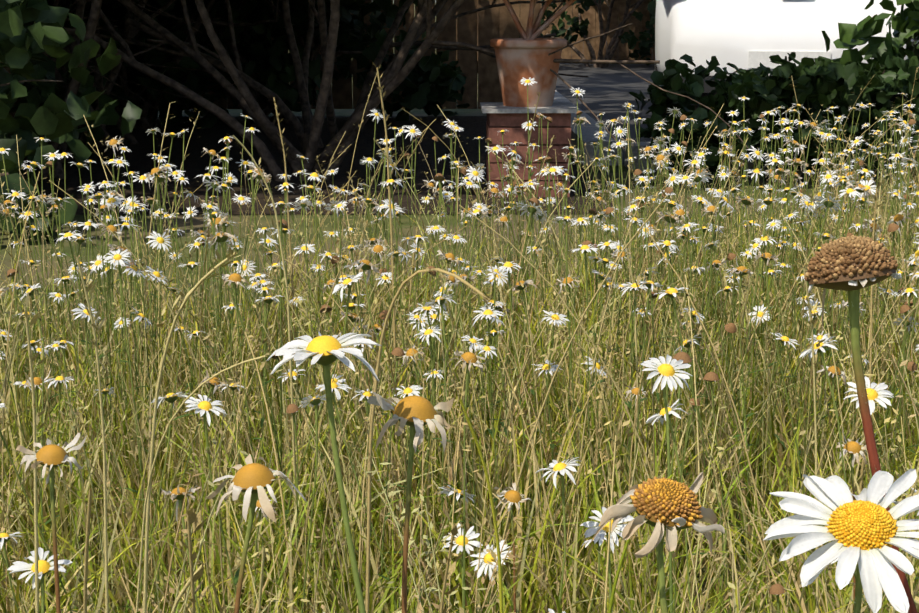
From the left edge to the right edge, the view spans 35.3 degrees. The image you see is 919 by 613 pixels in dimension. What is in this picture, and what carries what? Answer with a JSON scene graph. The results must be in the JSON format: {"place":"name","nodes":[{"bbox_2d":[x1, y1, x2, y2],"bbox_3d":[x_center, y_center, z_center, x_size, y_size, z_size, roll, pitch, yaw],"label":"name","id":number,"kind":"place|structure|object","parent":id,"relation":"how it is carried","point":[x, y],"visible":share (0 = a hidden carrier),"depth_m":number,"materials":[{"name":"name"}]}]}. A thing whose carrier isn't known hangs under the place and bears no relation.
{"place":"outdoors","nodes":[
{"label":"outdoors","id":0,"kind":"place"},
{"bbox_2d":[0,3,918,612],"bbox_3d":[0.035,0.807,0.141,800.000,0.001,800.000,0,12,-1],"label":"ground","id":1,"kind":"structure","parent":0,"point":[244,235],"depth_m":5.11,"materials":[{"name":"green plant"}]},
{"bbox_2d":[0,62,28,164],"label":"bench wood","id":2,"kind":"object","parent":1,"relation":"on","point":[18,100],"depth_m":6.65,"materials":[{"name":"brown wood"}]},
{"bbox_2d":[7,547,71,612],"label":"daisy","id":3,"kind":"object","parent":1,"relation":"on","point":[44,567],"visible":0.94,"depth_m":1.02,"materials":[{"name":"white plant"}]},
{"bbox_2d":[16,433,86,612],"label":"daisy","id":4,"kind":"object","parent":1,"relation":"on","point":[49,455],"visible":1,"depth_m":0.82,"materials":[{"name":"white plant"}]},
{"bbox_2d":[0,0,141,244],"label":"ivy","id":5,"kind":"object","parent":1,"relation":"on","point":[30,79],"visible":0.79,"depth_m":5.11,"materials":[{"name":"green plant"}]},
{"bbox_2d":[22,0,139,181],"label":"shrub","id":6,"kind":"object","parent":1,"relation":"on","point":[73,85],"visible":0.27,"depth_m":6.69,"materials":[{"name":"green plant"}]},
{"bbox_2d":[42,0,174,146],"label":"shrub","id":7,"kind":"object","parent":1,"relation":"on","point":[132,31],"visible":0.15,"depth_m":8.15,"materials":[{"name":"green plant"}]},
{"bbox_2d":[100,193,130,432],"bbox_3d":[-0.545,0.071,2.406,0.127,0.518,0.061,1,12,5],"label":"daisy","id":8,"kind":"object","parent":1,"relation":"on","point":[113,200],"visible":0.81,"depth_m":2.37,"materials":[{"name":"green plant"}]},
{"bbox_2d":[30,0,221,108],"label":"shrub","id":9,"kind":"object","parent":1,"relation":"on","point":[97,28],"visible":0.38,"depth_m":7.81,"materials":[{"name":"brown plant"}]},
{"bbox_2d":[29,0,238,128],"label":"shrub","id":10,"kind":"object","parent":1,"relation":"on","point":[177,106],"visible":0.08,"depth_m":9.37,"materials":[{"name":"green plant"}]},
{"bbox_2d":[65,0,227,33],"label":"branch","id":11,"kind":"object","parent":1,"relation":"on","point":[167,15],"visible":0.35,"depth_m":7.85,"materials":[{"name":"brown plant"}]},
{"bbox_2d":[108,0,277,129],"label":"shrub","id":12,"kind":"object","parent":1,"relation":"on","point":[142,123],"visible":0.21,"depth_m":9.17,"materials":[{"name":"green plant"}]},
{"bbox_2d":[206,454,307,612],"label":"daisy","id":13,"kind":"object","parent":1,"relation":"on","point":[256,480],"visible":1,"depth_m":0.63,"materials":[{"name":"beige plant"}]},
{"bbox_2d":[85,0,469,125],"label":"shrub","id":14,"kind":"object","parent":1,"relation":"on","point":[427,83],"visible":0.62,"depth_m":9.31,"materials":[{"name":"brown plant"}]},
{"bbox_2d":[30,0,587,150],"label":"shrub","id":15,"kind":"object","parent":1,"relation":"on","point":[301,69],"visible":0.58,"depth_m":8.07,"materials":[{"name":"brown plant"}]},
{"bbox_2d":[266,331,381,612],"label":"daisy","id":16,"kind":"object","parent":1,"relation":"on","point":[325,352],"visible":1,"depth_m":0.56,"materials":[{"name":"white plant"}]},
{"bbox_2d":[28,116,621,214],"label":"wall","id":17,"kind":"structure","parent":1,"relation":"on","point":[142,163],"depth_m":7.17,"materials":[{"name":"brown brick"}]},
{"bbox_2d":[135,0,540,115],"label":"timber fence","id":18,"kind":"object","parent":1,"relation":"on","point":[485,26],"visible":0.25,"depth_m":10.31,"materials":[{"name":"brown wood"}]},
{"bbox_2d":[63,0,747,180],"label":"shrub","id":19,"kind":"object","parent":1,"relation":"on","point":[391,82],"visible":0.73,"depth_m":6.62,"materials":[{"name":"brown plant"}]},
{"bbox_2d":[367,391,453,612],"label":"daisy","id":20,"kind":"object","parent":1,"relation":"on","point":[416,414],"visible":1,"depth_m":0.59,"materials":[{"name":"beige plant"}]},
{"bbox_2d":[0,93,918,608],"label":"daisies","id":21,"kind":"object","parent":1,"relation":"on","point":[494,307],"visible":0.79,"depth_m":2.43,"materials":[{"name":"white plant"}]},
{"bbox_2d":[0,249,918,612],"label":"daisies","id":22,"kind":"object","parent":1,"relation":"on","point":[204,405],"visible":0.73,"depth_m":1.62,"materials":[{"name":"green plant"}]},
{"bbox_2d":[442,523,482,607],"bbox_3d":[0.027,0.379,1.483,0.047,0.301,0.102,-11,16,-41],"label":"daisy","id":23,"kind":"object","parent":1,"relation":"on","point":[459,539],"visible":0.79,"depth_m":1.47,"materials":[{"name":"white plant"}]},
{"bbox_2d":[494,482,532,611],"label":"daisy","id":24,"kind":"object","parent":1,"relation":"on","point":[511,496],"visible":0.98,"depth_m":1.48,"materials":[{"name":"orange plant"}]},
{"bbox_2d":[512,121,536,297],"bbox_3d":[0.162,-0.211,3.713,0.046,0.527,0.101,10,15,38],"label":"daisy","id":25,"kind":"object","parent":1,"relation":"on","point":[525,124],"visible":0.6,"depth_m":3.68,"materials":[{"name":"white plant"}]},
{"bbox_2d":[520,77,536,259],"bbox_3d":[0.170,-0.250,3.623,0.048,0.641,0.080,0,12,-1],"label":"daisy","id":26,"kind":"object","parent":1,"relation":"on","point":[527,82],"visible":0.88,"depth_m":3.58,"materials":[{"name":"green plant"}]},
{"bbox_2d":[480,102,578,196],"bbox_3d":[0.293,-0.678,6.220,0.400,0.375,0.400,0,12,-1],"label":"brick plinth","id":27,"kind":"object","parent":1,"relation":"on","point":[501,116],"visible":0.75,"depth_m":6.05,"materials":[{"name":"brick"}]},
{"bbox_2d":[490,0,575,106],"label":"terracotta pot","id":28,"kind":"object","parent":27,"relation":"on","point":[525,56],"visible":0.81,"depth_m":6.06,"materials":[{"name":"orange ceramic"}]},
{"bbox_2d":[568,87,584,263],"bbox_3d":[0.278,-0.270,3.798,0.050,0.607,0.166,10,16,40],"label":"daisy","id":29,"kind":"object","parent":1,"relation":"on","point":[577,92],"visible":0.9,"depth_m":3.78,"materials":[{"name":"green plant"}]},
{"bbox_2d":[519,0,655,67],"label":"shrub","id":30,"kind":"object","parent":1,"relation":"on","point":[581,27],"visible":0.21,"depth_m":17.82,"materials":[{"name":"green plant"}]},
{"bbox_2d":[580,507,633,612],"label":"daisy","id":31,"kind":"object","parent":1,"relation":"on","point":[592,530],"visible":0.54,"depth_m":1.17,"materials":[{"name":"white plant"}]},
{"bbox_2d":[630,0,655,44],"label":"shrub","id":32,"kind":"object","parent":1,"relation":"on","point":[639,16],"visible":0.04,"depth_m":17.33,"materials":[{"name":"green plant"}]},
{"bbox_2d":[590,472,724,612],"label":"wilted daisy","id":33,"kind":"object","parent":1,"relation":"on","point":[670,507],"visible":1,"depth_m":0.37,"materials":[{"name":"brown plant"}]},
{"bbox_2d":[640,354,691,612],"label":"daisy","id":34,"kind":"object","parent":1,"relation":"on","point":[667,371],"visible":0.9,"depth_m":1.13,"materials":[{"name":"white plant"}]},
{"bbox_2d":[629,51,918,185],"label":"hedge","id":35,"kind":"object","parent":1,"relation":"on","point":[824,82],"visible":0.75,"depth_m":6.36,"materials":[{"name":"green plant"}]},
{"bbox_2d":[763,469,918,612],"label":"daisy","id":36,"kind":"object","parent":1,"relation":"on","point":[862,534],"visible":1,"depth_m":0.32,"materials":[{"name":"white plant"}]},
{"bbox_2d":[836,427,867,609],"bbox_3d":[0.422,0.328,1.489,0.096,0.398,0.102,-6,13,-25],"label":"daisy","id":37,"kind":"object","parent":1,"relation":"on","point":[853,449],"visible":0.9,"depth_m":1.48,"materials":[{"name":"white plant"}]},
{"bbox_2d":[804,235,917,612],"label":"dried flower head","id":38,"kind":"object","parent":1,"relation":"on","point":[852,265],"visible":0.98,"depth_m":0.35,"materials":[{"name":"brown plant"}]},
{"bbox_2d":[844,376,893,612],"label":"daisy","id":39,"kind":"object","parent":1,"relation":"on","point":[873,395],"visible":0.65,"depth_m":1.23,"materials":[{"name":"white plant"}]},
{"bbox_2d":[821,0,918,101],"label":"ivy","id":40,"kind":"object","parent":1,"relation":"on","point":[905,24],"visible":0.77,"depth_m":6.87,"materials":[{"name":"green plant"}]},
{"bbox_2d":[555,41,918,164],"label":"driveway","id":41,"kind":"structure","parent":0,"point":[609,88],"depth_m":13.27,"materials":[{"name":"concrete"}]},
{"bbox_2d":[456,0,654,63],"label":"timber fence","id":42,"kind":"object","parent":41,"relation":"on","point":[618,11],"visible":0.04,"depth_m":18.65,"materials":[{"name":"brown wood"}]},
{"bbox_2d":[553,90,914,169],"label":"driveway kerb","id":43,"kind":"structure","parent":41,"relation":"on","point":[589,132],"depth_m":7.29,"materials":[{"name":"concrete"}]},
{"bbox_2d":[653,0,918,115],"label":"white hatchback car","id":44,"kind":"object","parent":41,"relation":"on","point":[747,34],"visible":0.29,"depth_m":9.38,"materials":[{"name":"paint"}]}
]}

